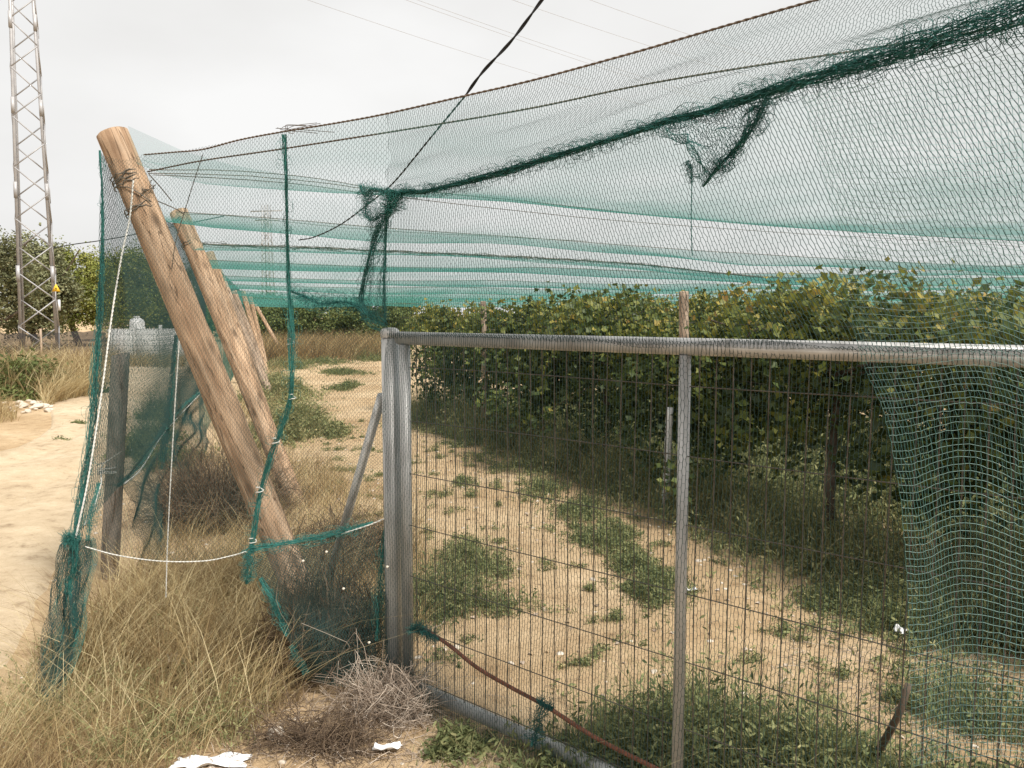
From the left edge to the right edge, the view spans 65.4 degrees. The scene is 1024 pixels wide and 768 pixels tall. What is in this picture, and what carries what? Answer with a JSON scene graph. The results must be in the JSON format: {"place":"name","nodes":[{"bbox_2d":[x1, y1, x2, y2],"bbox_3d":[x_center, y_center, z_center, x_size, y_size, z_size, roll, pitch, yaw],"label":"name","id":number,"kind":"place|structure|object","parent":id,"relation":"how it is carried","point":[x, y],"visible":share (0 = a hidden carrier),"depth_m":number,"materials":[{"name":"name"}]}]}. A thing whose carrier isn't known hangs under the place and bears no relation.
{"place":"outdoors","nodes":[
{"label":"outdoors","id":0,"kind":"place"},
{"bbox_2d":[0,360,189,667],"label":"dirt track","id":1,"kind":"structure","parent":0,"point":[47,464],"depth_m":7.52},
{"bbox_2d":[52,435,71,440],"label":"weed plant","id":2,"kind":"object","parent":1,"relation":"on","point":[57,437],"visible":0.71,"depth_m":11.34,"materials":[{"name":"plant"}]},
{"bbox_2d":[62,419,87,424],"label":"weed plant","id":3,"kind":"object","parent":1,"relation":"on","point":[79,422],"visible":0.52,"depth_m":12.98,"materials":[{"name":"plant"}]},
{"bbox_2d":[129,317,144,328],"bbox_3d":[-15.480,-1.956,32.956,0.630,1.700,0.630,0,5,0],"label":"water tank","id":4,"kind":"object","parent":1,"relation":"on","point":[136,322],"visible":0.12,"depth_m":32.71,"materials":[{"name":"white plastic"}]},
{"bbox_2d":[108,325,183,359],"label":"block wall","id":5,"kind":"structure","parent":1,"relation":"on","point":[138,347],"depth_m":30.12,"materials":[{"name":"grey concrete"}]},
{"bbox_2d":[32,216,223,253],"bbox_3d":[-16.180,-6.276,33.578,8.161,1.614,0.040,0,5,0],"label":"service line","id":6,"kind":"object","parent":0,"point":[109,239],"visible":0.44,"depth_m":33.59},
{"bbox_2d":[0,315,1023,767],"bbox_3d":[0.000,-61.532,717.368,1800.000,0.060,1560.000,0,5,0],"label":"ground","id":7,"kind":"structure","parent":0,"point":[26,427],"depth_m":4.60,"materials":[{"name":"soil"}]},
{"bbox_2d":[19,403,28,407],"bbox_3d":[-9.430,0.413,15.395,0.110,0.110,0.193,1,5,14],"label":"stone","id":8,"kind":"object","parent":7,"relation":"on","point":[25,405],"visible":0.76,"depth_m":15.37,"materials":[{"name":"white stone"}]},
{"bbox_2d":[0,228,66,334],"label":"olive tree","id":9,"kind":"object","parent":7,"relation":"on","point":[8,262],"visible":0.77,"depth_m":35.74,"materials":[{"name":"green plant"}]},
{"bbox_2d":[7,0,60,333],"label":"lattice pylon","id":10,"kind":"object","parent":7,"relation":"on","point":[18,213],"visible":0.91,"depth_m":30.13,"materials":[{"name":"metal"}]},
{"bbox_2d":[0,222,95,333],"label":"olive tree","id":11,"kind":"object","parent":7,"relation":"on","point":[69,293],"visible":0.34,"depth_m":39.40,"materials":[{"name":"green plant"}]},
{"bbox_2d":[0,329,105,360],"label":"shade fence","id":12,"kind":"object","parent":7,"relation":"on","point":[81,337],"visible":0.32,"depth_m":26.59,"materials":[{"name":"fabric"}]},
{"bbox_2d":[0,335,109,400],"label":"shrub","id":13,"kind":"object","parent":7,"relation":"on","point":[30,392],"visible":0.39,"depth_m":17.09,"materials":[{"name":"green plant"}]},
{"bbox_2d":[36,235,132,331],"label":"tree","id":14,"kind":"object","parent":7,"relation":"on","point":[88,281],"visible":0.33,"depth_m":42.99,"materials":[{"name":"green plant"}]},
{"bbox_2d":[98,352,129,579],"bbox_3d":[-2.714,0.679,5.380,0.146,1.802,0.137,5,4,0],"label":"stake","id":15,"kind":"object","parent":7,"relation":"on","point":[117,536],"visible":0.3,"depth_m":5.36,"materials":[{"name":"wood"}]},
{"bbox_2d":[78,241,169,339],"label":"tree","id":16,"kind":"object","parent":7,"relation":"on","point":[134,281],"visible":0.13,"depth_m":50.69,"materials":[{"name":"green plant"}]},
{"bbox_2d":[112,263,198,328],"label":"pine tree","id":17,"kind":"object","parent":7,"relation":"on","point":[160,304],"visible":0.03,"depth_m":56.78,"materials":[{"name":"green plant"}]},
{"bbox_2d":[96,126,314,614],"bbox_3d":[-1.453,0.174,4.251,0.312,3.240,0.254,-21,4,2],"label":"leaning post","id":18,"kind":"object","parent":7,"relation":"on","point":[116,142],"visible":0.76,"depth_m":4.17,"materials":[{"name":"brown wood"}]},
{"bbox_2d":[171,154,202,268],"bbox_3d":[-1.606,-0.845,3.965,0.355,0.534,0.029,4,7,41],"label":"twisted stay","id":19,"kind":"object","parent":18,"relation":"attached to","point":[185,208],"visible":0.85,"depth_m":4.01,"materials":[{"name":"metal"}]},
{"bbox_2d":[149,173,367,189],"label":"loose wire","id":20,"kind":"object","parent":18,"relation":"attached to","point":[253,176],"visible":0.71,"depth_m":4.45,"materials":[{"name":"grey metal"}]},
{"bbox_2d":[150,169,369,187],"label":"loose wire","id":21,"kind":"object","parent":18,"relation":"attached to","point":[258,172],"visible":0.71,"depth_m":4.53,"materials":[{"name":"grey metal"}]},
{"bbox_2d":[147,24,1020,171],"bbox_3d":[0.014,-1.127,3.242,4.065,0.246,0.094,2,5,22],"label":"support wire","id":22,"kind":"object","parent":18,"relation":"attached to","point":[609,91],"visible":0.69,"depth_m":3.21,"materials":[{"name":"brown metal"}]},
{"bbox_2d":[154,174,1022,246],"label":"loose wire","id":23,"kind":"object","parent":18,"relation":"attached to","point":[541,213],"visible":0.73,"depth_m":6.21,"materials":[{"name":"grey metal"}]},
{"bbox_2d":[169,751,252,767],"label":"plastic scrap","id":24,"kind":"object","parent":7,"relation":"on","point":[219,760],"visible":1,"depth_m":3.17,"materials":[{"name":"white plastic"}]},
{"bbox_2d":[125,423,310,539],"bbox_3d":[-2.489,0.728,6.761,1.686,1.015,1.357,0,5,0],"label":"dead bush","id":25,"kind":"object","parent":7,"relation":"on","point":[189,499],"visible":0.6,"depth_m":6.58,"materials":[{"name":"brown plant"}]},
{"bbox_2d":[170,208,303,505],"bbox_3d":[-2.568,-0.120,7.597,0.202,3.327,0.206,-23,-1,2],"label":"leaning post","id":26,"kind":"object","parent":7,"relation":"on","point":[220,323],"visible":0.66,"depth_m":7.53,"materials":[{"name":"brown wood"}]},
{"bbox_2d":[187,214,577,240],"bbox_3d":[-1.030,-1.520,7.685,3.977,0.158,0.546,-1,5,-16],"label":"loose wire","id":27,"kind":"object","parent":26,"relation":"attached to","point":[369,229],"visible":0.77,"depth_m":7.36,"materials":[{"name":"grey metal"}]},
{"bbox_2d":[139,164,1023,308],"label":"roof net","id":28,"kind":"object","parent":26,"relation":"attached to","point":[696,217],"visible":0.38,"depth_m":9.48,"materials":[{"name":"fabric"}]},
{"bbox_2d":[276,123,327,133],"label":"wire tuft","id":29,"kind":"object","parent":28,"relation":"on","point":[292,125],"visible":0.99,"depth_m":3.49,"materials":[{"name":"grey metal"}]},
{"bbox_2d":[298,97,463,239],"bbox_3d":[-0.714,-1.027,4.103,0.108,0.425,2.045,-3,6,-34],"label":"thin cable","id":30,"kind":"object","parent":28,"relation":"attached to","point":[420,150],"visible":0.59,"depth_m":3.81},
{"bbox_2d":[465,0,543,94],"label":"black cable","id":31,"kind":"object","parent":30,"relation":"attached to","point":[507,45],"visible":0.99,"depth_m":3.03,"materials":[{"name":"black rubber"}]},
{"bbox_2d":[237,290,716,295],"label":"cross wire","id":32,"kind":"object","parent":28,"relation":"attached to","point":[405,292],"visible":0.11,"depth_m":23.71,"materials":[{"name":"grey metal"}]},
{"bbox_2d":[143,0,818,154],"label":"edge rope","id":33,"kind":"object","parent":28,"relation":"attached to","point":[640,50],"visible":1,"depth_m":2.87,"materials":[{"name":"black fabric"}]},
{"bbox_2d":[291,0,1023,767],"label":"front net","id":34,"kind":"object","parent":33,"relation":"hanging from","point":[889,52],"visible":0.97,"depth_m":2.48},
{"bbox_2d":[224,275,762,285],"bbox_3d":[10.459,-2.529,20.843,34.002,0.072,0.019,-2,5,-20],"label":"cross wire","id":35,"kind":"object","parent":28,"relation":"on","point":[461,280],"visible":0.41,"depth_m":16.70,"materials":[{"name":"grey metal"}]},
{"bbox_2d":[230,284,887,293],"bbox_3d":[9.331,-2.804,24.329,34.002,0.071,0.019,-2,5,-20],"label":"cross wire","id":36,"kind":"object","parent":28,"relation":"on","point":[467,287],"visible":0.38,"depth_m":20.03,"materials":[{"name":"grey metal"}]},
{"bbox_2d":[177,211,1023,267],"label":"cross wire","id":37,"kind":"object","parent":28,"relation":"attached to","point":[546,239],"visible":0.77,"depth_m":8.04,"materials":[{"name":"grey metal"}]},
{"bbox_2d":[212,260,1023,277],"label":"cross wire","id":38,"kind":"object","parent":28,"relation":"on","point":[592,269],"visible":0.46,"depth_m":13.83,"materials":[{"name":"metal"}]},
{"bbox_2d":[679,159,702,255],"bbox_3d":[0.609,-0.602,2.728,0.081,0.326,0.086,0,5,0],"label":"hanging thread","id":39,"kind":"object","parent":28,"relation":"hanging from","point":[691,170],"visible":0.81,"depth_m":2.71},
{"bbox_2d":[402,189,1011,240],"bbox_3d":[3.643,-1.462,7.540,9.766,0.124,0.532,-2,5,-23],"label":"cross wire","id":40,"kind":"object","parent":28,"relation":"on","point":[585,207],"visible":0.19,"depth_m":6.35,"materials":[{"name":"grey metal"}]},
{"bbox_2d":[201,241,1020,277],"bbox_3d":[4.573,-1.726,11.109,16.641,0.542,0.712,-2,5,-22],"label":"cross wire","id":41,"kind":"object","parent":26,"relation":"attached to","point":[425,253],"visible":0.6,"depth_m":9.14,"materials":[{"name":"grey metal"}]},
{"bbox_2d":[206,251,271,413],"bbox_3d":[-3.972,-0.448,11.802,0.201,3.207,0.190,-21,-3,2],"label":"leaning post","id":42,"kind":"object","parent":7,"relation":"on","point":[221,284],"visible":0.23,"depth_m":11.77,"materials":[{"name":"brown wood"}]},
{"bbox_2d":[220,269,271,392],"bbox_3d":[-5.448,-0.868,16.471,0.174,3.255,0.166,-23,0,2],"label":"leaning post","id":43,"kind":"object","parent":7,"relation":"on","point":[255,354],"visible":0.43,"depth_m":16.42,"materials":[{"name":"brown wood"}]},
{"bbox_2d":[232,290,267,376],"bbox_3d":[-6.493,-1.010,20.039,0.172,2.790,0.168,-18,7,2],"label":"leaning post","id":44,"kind":"object","parent":7,"relation":"on","point":[239,305],"visible":0.38,"depth_m":19.92,"materials":[{"name":"brown wood"}]},
{"bbox_2d":[209,286,294,339],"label":"bush","id":45,"kind":"object","parent":7,"relation":"on","point":[256,298],"visible":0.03,"depth_m":51.60,"materials":[{"name":"green plant"}]},
{"bbox_2d":[241,291,268,372],"bbox_3d":[-7.622,-1.376,23.761,0.169,2.892,0.164,-17,-3,1],"label":"leaning post","id":46,"kind":"object","parent":7,"relation":"on","point":[252,325],"visible":0.53,"depth_m":23.72,"materials":[{"name":"brown wood"}]},
{"bbox_2d":[248,296,267,362],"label":"leaning post","id":47,"kind":"object","parent":7,"relation":"on","point":[253,309],"visible":0.4,"depth_m":27.68,"materials":[{"name":"brown wood"}]},
{"bbox_2d":[250,204,281,294],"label":"lattice pylon","id":48,"kind":"object","parent":7,"relation":"on","point":[265,226],"visible":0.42,"depth_m":123.38,"materials":[{"name":"metal"}]},
{"bbox_2d":[254,304,278,343],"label":"leaning post","id":49,"kind":"object","parent":7,"relation":"on","point":[267,325],"visible":0.48,"depth_m":35.65,"materials":[{"name":"brown wood"}]},
{"bbox_2d":[266,725,285,740],"bbox_3d":[-0.997,1.485,3.386,0.084,0.055,0.091,0,5,0],"label":"stone","id":50,"kind":"object","parent":7,"relation":"on","point":[276,731],"visible":0.29,"depth_m":3.37,"materials":[{"name":"beige stone"}]},
{"bbox_2d":[234,359,332,407],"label":"shrub","id":51,"kind":"object","parent":7,"relation":"on","point":[278,379],"visible":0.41,"depth_m":16.79,"materials":[{"name":"green plant"}]},
{"bbox_2d":[210,378,363,449],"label":"shrub","id":52,"kind":"object","parent":7,"relation":"on","point":[326,427],"visible":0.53,"depth_m":11.59,"materials":[{"name":"green plant"}]},
{"bbox_2d":[246,299,330,337],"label":"bush","id":53,"kind":"object","parent":7,"relation":"on","point":[276,325],"visible":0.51,"depth_m":45.77,"materials":[{"name":"green plant"}]},
{"bbox_2d":[208,663,418,767],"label":"twig pile","id":54,"kind":"object","parent":7,"relation":"on","point":[352,737],"visible":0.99,"depth_m":3.30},
{"bbox_2d":[236,511,414,700],"bbox_3d":[-0.912,1.053,3.968,0.758,0.832,0.805,5,7,45],"label":"dead bush","id":55,"kind":"object","parent":7,"relation":"on","point":[344,634],"visible":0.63,"depth_m":3.91,"materials":[{"name":"brown plant"}]},
{"bbox_2d":[292,294,362,336],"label":"bush","id":56,"kind":"object","parent":7,"relation":"on","point":[328,328],"visible":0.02,"depth_m":49.01,"materials":[{"name":"green plant"}]},
{"bbox_2d":[291,492,421,579],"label":"dead bush","id":57,"kind":"object","parent":7,"relation":"on","point":[350,538],"visible":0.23,"depth_m":5.62,"materials":[{"name":"brown plant"}]},
{"bbox_2d":[324,327,402,689],"bbox_3d":[-0.882,0.712,4.239,0.111,2.037,1.226,-4,6,-35],"label":"gate post","id":58,"kind":"object","parent":7,"relation":"on","point":[387,341],"visible":0.62,"depth_m":3.73,"materials":[{"name":"grey metal"}]},
{"bbox_2d":[35,115,392,709],"bbox_3d":[-1.314,0.220,3.619,1.724,2.713,0.697,1,5,13],"label":"corner net","id":59,"kind":"object","parent":58,"relation":"attached to","point":[72,542],"visible":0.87,"depth_m":3.78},
{"bbox_2d":[75,180,133,537],"bbox_3d":[-1.984,-0.151,3.896,0.027,1.727,0.446,2,5,18],"label":"guy rope","id":60,"kind":"object","parent":59,"relation":"attached to","point":[97,420],"visible":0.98,"depth_m":3.88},
{"bbox_2d":[74,151,244,576],"bbox_3d":[-6.875,-1.193,19.141,0.285,2.618,32.353,-2,5,-17],"label":"side net","id":61,"kind":"object","parent":59,"relation":"attached to","point":[168,399],"visible":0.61,"depth_m":5.60,"materials":[{"name":"fabric"}]},
{"bbox_2d":[84,451,121,524],"bbox_3d":[-2.272,0.548,4.387,0.102,0.163,1.229,-2,5,-20],"label":"white string","id":62,"kind":"object","parent":61,"relation":"attached to","point":[100,486],"visible":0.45,"depth_m":4.21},
{"bbox_2d":[123,395,198,484],"bbox_3d":[-3.308,0.426,7.760,0.061,0.107,5.641,-2,5,-17],"label":"white string","id":63,"kind":"object","parent":61,"relation":"attached to","point":[155,446],"visible":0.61,"depth_m":6.71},
{"bbox_2d":[85,546,246,561],"bbox_3d":[-1.643,0.807,3.785,0.753,0.083,0.022,0,5,-3],"label":"white string","id":64,"kind":"object","parent":59,"relation":"attached to","point":[166,561],"visible":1,"depth_m":3.78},
{"bbox_2d":[165,341,179,595],"bbox_3d":[-1.735,0.446,4.075,0.124,1.327,0.007,0,5,0],"label":"white string","id":65,"kind":"object","parent":59,"relation":"hanging from","point":[171,466],"visible":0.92,"depth_m":4.07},
{"bbox_2d":[341,518,384,533],"bbox_3d":[-0.701,0.669,3.756,0.221,0.092,0.011,1,5,10],"label":"white string","id":66,"kind":"object","parent":58,"relation":"attached to","point":[364,526],"visible":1,"depth_m":3.75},
{"bbox_2d":[394,332,1023,767],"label":"gate","id":67,"kind":"structure","parent":58,"relation":"attached to","point":[834,352],"depth_m":2.76,"materials":[{"name":"metal"}]},
{"bbox_2d":[425,627,658,767],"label":"rusty bar","id":68,"kind":"object","parent":67,"relation":"attached to","point":[554,711],"visible":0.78,"depth_m":3.11,"materials":[{"name":"brown metal"}]},
{"bbox_2d":[319,296,415,337],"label":"bush","id":69,"kind":"object","parent":7,"relation":"on","point":[339,315],"visible":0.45,"depth_m":45.02,"materials":[{"name":"green plant"}]},
{"bbox_2d":[372,741,402,749],"bbox_3d":[-0.512,1.486,3.280,0.126,0.022,0.048,-1,5,-8],"label":"plastic scrap","id":70,"kind":"object","parent":7,"relation":"on","point":[393,745],"visible":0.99,"depth_m":3.27,"materials":[{"name":"white plastic"}]},
{"bbox_2d":[302,621,481,750],"bbox_3d":[-0.547,1.309,3.567,0.837,0.410,0.759,0,5,0],"label":"twig pile","id":71,"kind":"object","parent":7,"relation":"on","point":[406,697],"visible":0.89,"depth_m":3.55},
{"bbox_2d":[372,297,435,331],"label":"bush","id":72,"kind":"object","parent":7,"relation":"on","point":[404,311],"visible":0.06,"depth_m":50.55,"materials":[{"name":"green plant"}]},
{"bbox_2d":[394,298,488,410],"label":"grapevine","id":73,"kind":"object","parent":7,"relation":"on","point":[437,324],"visible":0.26,"depth_m":13.58,"materials":[{"name":"green plant"}]},
{"bbox_2d":[405,705,502,767],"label":"weed plant","id":74,"kind":"object","parent":7,"relation":"on","point":[456,735],"visible":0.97,"depth_m":3.29,"materials":[{"name":"green plant"}]},
{"bbox_2d":[410,298,533,415],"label":"grapevine","id":75,"kind":"object","parent":7,"relation":"on","point":[473,330],"visible":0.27,"depth_m":12.25,"materials":[{"name":"green plant"}]},
{"bbox_2d":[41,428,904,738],"bbox_3d":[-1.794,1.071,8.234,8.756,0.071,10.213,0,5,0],"label":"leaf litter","id":76,"kind":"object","parent":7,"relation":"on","point":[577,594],"visible":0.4,"depth_m":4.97,"materials":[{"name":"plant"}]},
{"bbox_2d":[480,301,487,431],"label":"trellis post","id":77,"kind":"object","parent":7,"relation":"on","point":[484,327],"visible":0.26,"depth_m":11.47,"materials":[{"name":"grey wood"}]},
{"bbox_2d":[427,317,1015,327],"bbox_3d":[0.675,-0.738,9.264,0.004,0.034,13.506,-2,6,-25],"label":"trellis wire","id":78,"kind":"object","parent":77,"relation":"attached to","point":[695,322],"visible":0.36,"depth_m":6.88,"materials":[{"name":"grey metal"}]},
{"bbox_2d":[478,351,1014,409],"bbox_3d":[0.675,-0.270,9.305,0.004,0.034,13.506,-2,6,-25],"label":"trellis wire","id":79,"kind":"object","parent":77,"relation":"attached to","point":[800,388],"visible":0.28,"depth_m":5.89,"materials":[{"name":"grey metal"}]},
{"bbox_2d":[0,330,1023,767],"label":"green weeds","id":80,"kind":"object","parent":7,"relation":"on","point":[792,562],"visible":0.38,"depth_m":4.82,"materials":[{"name":"green plant"}]},
{"bbox_2d":[451,294,599,436],"bbox_3d":[0.214,-0.139,10.759,2.251,2.178,2.748,-2,6,-26],"label":"grapevine","id":81,"kind":"object","parent":7,"relation":"on","point":[535,401],"visible":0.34,"depth_m":10.35,"materials":[{"name":"green plant"}]},
{"bbox_2d":[506,300,557,357],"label":"grapevine","id":82,"kind":"object","parent":7,"relation":"on","point":[534,311],"depth_m":16.33,"materials":[{"name":"green plant"}]},
{"bbox_2d":[190,620,1023,767],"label":"straw litter","id":83,"kind":"object","parent":7,"relation":"on","point":[415,755],"visible":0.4,"depth_m":3.43,"materials":[{"name":"plant"}]},
{"bbox_2d":[511,281,703,452],"bbox_3d":[0.987,-0.063,9.305,2.083,2.297,2.837,-2,5,-19],"label":"grapevine","id":84,"kind":"object","parent":7,"relation":"on","point":[611,364],"visible":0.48,"depth_m":8.78,"materials":[{"name":"green plant"}]},
{"bbox_2d":[598,296,676,392],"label":"grapevine","id":85,"kind":"object","parent":7,"relation":"on","point":[672,312],"visible":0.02,"depth_m":13.30,"materials":[{"name":"green plant"}]},
{"bbox_2d":[661,407,672,507],"bbox_3d":[1.429,0.685,7.339,0.098,0.947,0.066,0,5,0],"label":"plant guard","id":86,"kind":"object","parent":7,"relation":"on","point":[669,438],"visible":0.41,"depth_m":7.30,"materials":[{"name":"white plastic"}]},
{"bbox_2d":[582,299,781,502],"bbox_3d":[1.723,0.215,7.538,1.836,2.029,2.712,-2,5,-20],"label":"grapevine","id":87,"kind":"object","parent":7,"relation":"on","point":[632,358],"visible":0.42,"depth_m":7.40,"materials":[{"name":"green plant"}]},
{"bbox_2d":[679,291,689,490],"bbox_3d":[1.547,0.271,7.158,0.112,2.200,0.112,-1,5,0],"label":"trellis post","id":88,"kind":"object","parent":7,"relation":"on","point":[683,303],"visible":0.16,"depth_m":7.04,"materials":[{"name":"grey wood"}]},
{"bbox_2d":[640,284,770,400],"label":"grapevine","id":89,"kind":"object","parent":7,"relation":"on","point":[698,299],"visible":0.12,"depth_m":12.01,"materials":[{"name":"green plant"}]},
{"bbox_2d":[706,275,872,438],"bbox_3d":[3.781,-0.238,10.645,2.104,2.417,2.849,-3,6,-28],"label":"grapevine","id":90,"kind":"object","parent":7,"relation":"on","point":[760,312],"visible":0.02,"depth_m":10.29,"materials":[{"name":"green plant"}]},
{"bbox_2d":[690,256,1020,542],"bbox_3d":[2.775,0.202,6.217,2.152,2.308,2.806,-3,6,-27],"label":"grapevine","id":91,"kind":"object","parent":7,"relation":"on","point":[774,406],"visible":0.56,"depth_m":5.98,"materials":[{"name":"green plant"}]},
{"bbox_2d":[811,308,963,455],"bbox_3d":[4.286,0.072,9.011,1.956,2.059,2.613,-2,6,-24],"label":"grapevine","id":92,"kind":"object","parent":7,"relation":"on","point":[869,401],"visible":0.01,"depth_m":8.65,"materials":[{"name":"green plant"}]},
{"bbox_2d":[867,682,911,764],"bbox_3d":[1.400,1.302,2.998,0.058,0.498,0.313,0,5,0],"label":"stick","id":93,"kind":"object","parent":7,"relation":"on","point":[882,739],"visible":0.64,"depth_m":2.87,"materials":[{"name":"brown wood"}]},
{"bbox_2d":[893,624,908,633],"bbox_3d":[2.193,1.372,4.484,0.093,0.038,0.059,-3,6,-32],"label":"plastic scrap","id":94,"kind":"object","parent":7,"relation":"on","point":[901,628],"visible":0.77,"depth_m":4.47,"materials":[{"name":"white plastic"}]},
{"bbox_2d":[877,258,1023,556],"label":"grapevine","id":95,"kind":"object","parent":7,"relation":"on","point":[995,430],"visible":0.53,"depth_m":4.81,"materials":[{"name":"green plant"}]},
{"bbox_2d":[881,284,1022,378],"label":"grapevine","id":96,"kind":"object","parent":7,"relation":"on","point":[967,293],"visible":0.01,"depth_m":10.97,"materials":[{"name":"green plant"}]},
{"bbox_2d":[945,292,1023,466],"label":"grapevine","id":97,"kind":"object","parent":7,"relation":"on","point":[1004,374],"visible":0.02,"depth_m":7.57,"materials":[{"name":"green plant"}]},
{"bbox_2d":[0,327,1023,767],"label":"dry grass","id":98,"kind":"structure","parent":0,"point":[230,597],"depth_m":4.06,"materials":[{"name":"beige plant"}]},
{"bbox_2d":[0,0,1023,314],"label":"sky","id":99,"kind":"structure","parent":0,"point":[180,75],"materials":[{"name":"white"}]},
{"bbox_2d":[309,0,719,123],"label":"power line","id":100,"kind":"object","parent":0,"point":[465,52],"visible":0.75,"depth_m":79.97,"materials":[{"name":"grey metal"}]},
{"bbox_2d":[407,0,819,131],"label":"power line","id":101,"kind":"object","parent":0,"point":[567,56],"visible":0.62,"depth_m":80.27,"materials":[{"name":"grey metal"}]},
{"bbox_2d":[418,0,854,137],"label":"power line","id":102,"kind":"object","parent":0,"point":[580,56],"visible":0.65,"depth_m":80.01,"materials":[{"name":"grey metal"}]},
{"bbox_2d":[514,0,858,103],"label":"power line","id":103,"kind":"object","parent":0,"point":[647,45],"visible":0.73,"depth_m":79.02,"materials":[{"name":"grey metal"}]},
{"bbox_2d":[591,0,871,84],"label":"power line","id":104,"kind":"object","parent":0,"point":[698,37],"visible":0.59,"depth_m":79.52,"materials":[{"name":"grey metal"}]}
]}

